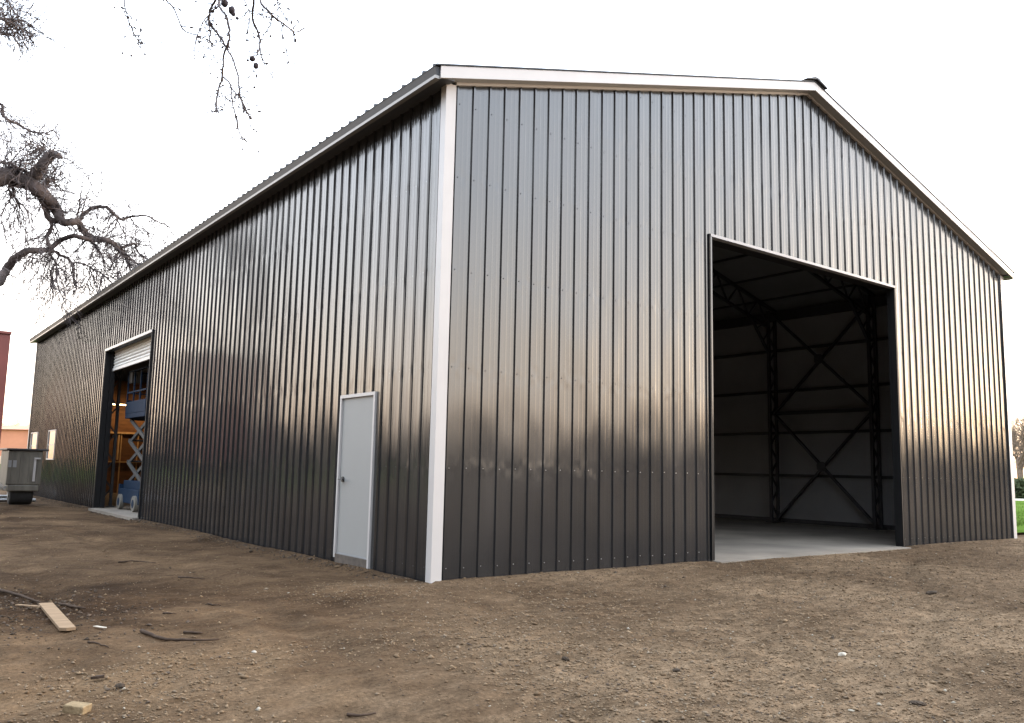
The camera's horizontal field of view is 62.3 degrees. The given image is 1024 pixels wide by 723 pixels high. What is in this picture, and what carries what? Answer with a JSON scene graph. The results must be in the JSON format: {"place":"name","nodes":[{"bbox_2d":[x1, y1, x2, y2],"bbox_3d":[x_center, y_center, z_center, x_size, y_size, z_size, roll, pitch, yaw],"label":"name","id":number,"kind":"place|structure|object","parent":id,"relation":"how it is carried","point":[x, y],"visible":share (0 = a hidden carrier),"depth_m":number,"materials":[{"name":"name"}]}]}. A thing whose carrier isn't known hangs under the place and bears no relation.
{"place":"outdoors","nodes":[
{"label":"outdoors","id":0,"kind":"place"},
{"bbox_2d":[0,490,1023,722],"bbox_3d":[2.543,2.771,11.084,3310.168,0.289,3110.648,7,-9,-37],"label":"ground","id":1,"kind":"structure","parent":0,"point":[20,549],"depth_m":6.21,"materials":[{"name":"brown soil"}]},
{"bbox_2d":[0,331,11,439],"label":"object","id":2,"kind":"object","parent":1,"relation":"on","point":[5,336],"visible":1,"depth_m":20.66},
{"bbox_2d":[0,499,35,501],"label":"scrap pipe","id":3,"kind":"object","parent":1,"relation":"on","point":[5,500],"visible":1,"depth_m":23.40,"materials":[{"name":"grey metal"}]},
{"bbox_2d":[0,589,41,602],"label":"stick","id":4,"kind":"object","parent":1,"relation":"on","point":[16,594],"visible":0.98,"depth_m":7.39,"materials":[{"name":"wood"}]},
{"bbox_2d":[0,448,48,504],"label":"dumpster","id":5,"kind":"object","parent":1,"relation":"on","point":[20,474],"visible":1,"depth_m":22.22,"materials":[{"name":"metal"}]},
{"bbox_2d":[15,604,40,607],"bbox_3d":[-3.907,1.980,6.861,0.248,0.012,0.030,1,-7,11],"label":"wood sliver","id":6,"kind":"object","parent":1,"relation":"on","point":[35,606],"visible":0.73,"depth_m":6.85,"materials":[{"name":"brown wood"}]},
{"bbox_2d":[39,602,75,630],"bbox_3d":[-3.463,1.928,6.428,0.100,0.023,1.365,6,-10,-34],"label":"plank","id":7,"kind":"object","parent":1,"relation":"on","point":[58,618],"visible":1,"depth_m":6.28,"materials":[{"name":"brown wood"}]},
{"bbox_2d":[58,602,86,608],"bbox_3d":[-3.611,2.004,6.931,0.453,0.035,0.044,-5,-9,38],"label":"stick","id":8,"kind":"object","parent":1,"relation":"on","point":[65,604],"visible":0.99,"depth_m":6.90,"materials":[{"name":"brown wood"}]},
{"bbox_2d":[62,701,91,714],"bbox_3d":[-2.062,1.646,4.016,0.116,0.045,0.070,4,-3,3],"label":"broken block","id":9,"kind":"object","parent":1,"relation":"on","point":[76,707],"depth_m":3.99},
{"bbox_2d":[0,0,183,342],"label":"sycamore tree","id":10,"kind":"object","parent":1,"relation":"on","point":[36,181],"visible":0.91,"depth_m":24.20,"materials":[{"name":"brown plant"}]},
{"bbox_2d":[91,674,104,679],"bbox_3d":[-2.248,1.715,4.604,0.070,0.015,0.035,-8,-9,8],"label":"wood offcut","id":11,"kind":"object","parent":1,"relation":"on","point":[98,676],"visible":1,"depth_m":4.59,"materials":[{"name":"brown wood"}]},
{"bbox_2d":[87,641,108,647],"bbox_3d":[-2.620,1.792,5.374,0.207,0.021,0.023,-3,-8,28],"label":"stick","id":12,"kind":"object","parent":1,"relation":"on","point":[96,643],"visible":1,"depth_m":5.39,"materials":[{"name":"wood"}]},
{"bbox_2d":[0,578,237,672],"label":"bark crumbs","id":13,"kind":"object","parent":1,"relation":"on","point":[64,608],"visible":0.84,"depth_m":6.72,"materials":[{"name":"wood"}]},
{"bbox_2d":[113,683,124,688],"bbox_3d":[-2.045,1.696,4.420,0.051,0.036,0.059,2,-7,-8],"label":"stone","id":14,"kind":"object","parent":1,"relation":"on","point":[120,685],"visible":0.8,"depth_m":4.40,"materials":[{"name":"grey stone"}]},
{"bbox_2d":[118,560,155,562],"bbox_3d":[-4.644,2.504,10.592,0.466,0.026,0.228,1,-7,0],"label":"stick","id":15,"kind":"object","parent":1,"relation":"on","point":[135,561],"visible":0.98,"depth_m":10.61,"materials":[{"name":"brown wood"}]},
{"bbox_2d":[140,629,218,641],"bbox_3d":[-2.320,1.869,5.755,0.677,0.034,0.176,-2,-8,21],"label":"stick","id":16,"kind":"object","parent":1,"relation":"on","point":[146,632],"visible":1,"depth_m":5.67,"materials":[{"name":"brown wood"}]},
{"bbox_2d":[178,576,204,578],"bbox_3d":[-3.371,2.256,8.836,0.366,0.035,0.088,-2,-8,24],"label":"stick","id":17,"kind":"object","parent":1,"relation":"on","point":[190,577],"visible":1,"depth_m":8.79,"materials":[{"name":"brown wood"}]},
{"bbox_2d":[183,631,203,633],"bbox_3d":[-2.244,1.907,5.954,0.151,0.024,0.041,0,-7,8],"label":"stick","id":18,"kind":"object","parent":1,"relation":"on","point":[191,632],"visible":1,"depth_m":5.94,"materials":[{"name":"brown wood"}]},
{"bbox_2d":[114,0,305,152],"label":"plane tree","id":19,"kind":"object","parent":1,"relation":"on","point":[231,11],"visible":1,"depth_m":4.58,"materials":[{"name":"brown plant"}]},
{"bbox_2d":[33,496,411,580],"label":"soil crumbs","id":20,"kind":"object","parent":1,"relation":"on","point":[174,530],"visible":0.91,"depth_m":13.18,"materials":[{"name":"brown soil"}]},
{"bbox_2d":[346,712,375,716],"bbox_3d":[-0.737,1.723,4.125,0.147,0.023,0.048,1,-7,3],"label":"stick","id":21,"kind":"object","parent":1,"relation":"on","point":[355,715],"visible":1,"depth_m":4.12,"materials":[{"name":"brown wood"}]},
{"bbox_2d":[27,63,1016,582],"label":"metal shed","id":22,"kind":"structure","parent":1,"relation":"on","point":[437,321],"depth_m":12.22,"materials":[{"name":"grey paint"}]},
{"bbox_2d":[30,432,37,448],"bbox_3d":[-16.969,2.997,30.089,0.084,0.950,1.350,7,-9,-37],"label":"window","id":23,"kind":"structure","parent":22,"relation":"in","point":[34,436],"depth_m":30.13,"materials":[{"name":"white glass"}]},
{"bbox_2d":[46,430,56,459],"bbox_3d":[-14.852,2.691,27.350,0.084,0.950,1.300,7,-9,-37],"label":"window","id":24,"kind":"structure","parent":22,"relation":"in","point":[51,442],"depth_m":27.38,"materials":[{"name":"white glass"}]},
{"bbox_2d":[116,366,148,511],"bbox_3d":[-9.106,1.953,21.218,0.892,3.498,1.978,7,-9,-37],"label":"scissor lift","id":25,"kind":"object","parent":22,"relation":"on","point":[128,490],"visible":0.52,"depth_m":21.11,"materials":[{"name":"blue paint"}]},
{"bbox_2d":[333,391,376,568],"bbox_3d":[-1.951,1.455,10.542,0.151,2.115,0.940,7,-9,-37],"label":"door","id":26,"kind":"structure","parent":22,"relation":"in","point":[357,418],"depth_m":10.54,"materials":[{"name":"white paint"}]},
{"bbox_2d":[562,656,568,660],"bbox_3d":[0.341,1.897,5.404,0.052,0.032,0.044,1,-7,0],"label":"stone","id":27,"kind":"object","parent":1,"relation":"on","point":[564,658],"visible":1,"depth_m":5.39,"materials":[{"name":"stone"}]},
{"bbox_2d":[838,652,846,655],"bbox_3d":[2.260,2.007,5.798,0.056,0.034,0.047,-3,-9,31],"label":"stone","id":28,"kind":"object","parent":1,"relation":"on","point":[842,654],"visible":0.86,"depth_m":5.78,"materials":[{"name":"white stone"}]},
{"bbox_2d":[908,700,926,705],"bbox_3d":[2.224,1.871,4.632,0.080,0.032,0.072,4,-8,-23],"label":"stone","id":29,"kind":"object","parent":1,"relation":"on","point":[916,702],"visible":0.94,"depth_m":4.61,"materials":[{"name":"grey stone"}]},
{"bbox_2d":[926,590,937,594],"bbox_3d":[4.459,2.454,8.997,0.113,0.041,0.101,-2,-8,26],"label":"stone","id":30,"kind":"object","parent":1,"relation":"on","point":[931,592],"visible":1,"depth_m":8.96,"materials":[{"name":"grey stone"}]},
{"bbox_2d":[0,0,1023,477],"label":"sky","id":31,"kind":"structure","parent":0,"point":[939,84],"materials":[{"name":"white"}]},
{"bbox_2d":[1015,498,1023,532],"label":"grass field","id":32,"kind":"structure","parent":0,"point":[1020,528],"depth_m":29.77,"materials":[{"name":"green plant"}]},
{"bbox_2d":[0,425,28,462],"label":"farm building","id":33,"kind":"structure","parent":32,"relation":"on","point":[14,436],"depth_m":205.89,"materials":[{"name":"orange"}]},
{"bbox_2d":[1011,408,1023,478],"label":"bare tree","id":34,"kind":"object","parent":32,"relation":"on","point":[1019,460],"visible":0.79,"depth_m":59.70,"materials":[{"name":"brown plant"}]},
{"bbox_2d":[1011,409,1023,463],"bbox_3d":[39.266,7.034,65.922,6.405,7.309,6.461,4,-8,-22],"label":"bare tree","id":35,"kind":"object","parent":32,"relation":"on","point":[1018,434],"visible":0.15,"depth_m":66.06,"materials":[{"name":"brown plant"}]},
{"bbox_2d":[1013,431,1023,477],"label":"bare tree","id":36,"kind":"object","parent":32,"relation":"on","point":[1015,456],"visible":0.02,"depth_m":83.99,"materials":[{"name":"brown plant"}]},
{"bbox_2d":[1014,477,1023,497],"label":"hedge","id":37,"kind":"object","parent":32,"relation":"on","point":[1019,486],"visible":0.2,"depth_m":55.01,"materials":[{"name":"green plant"}]}
]}

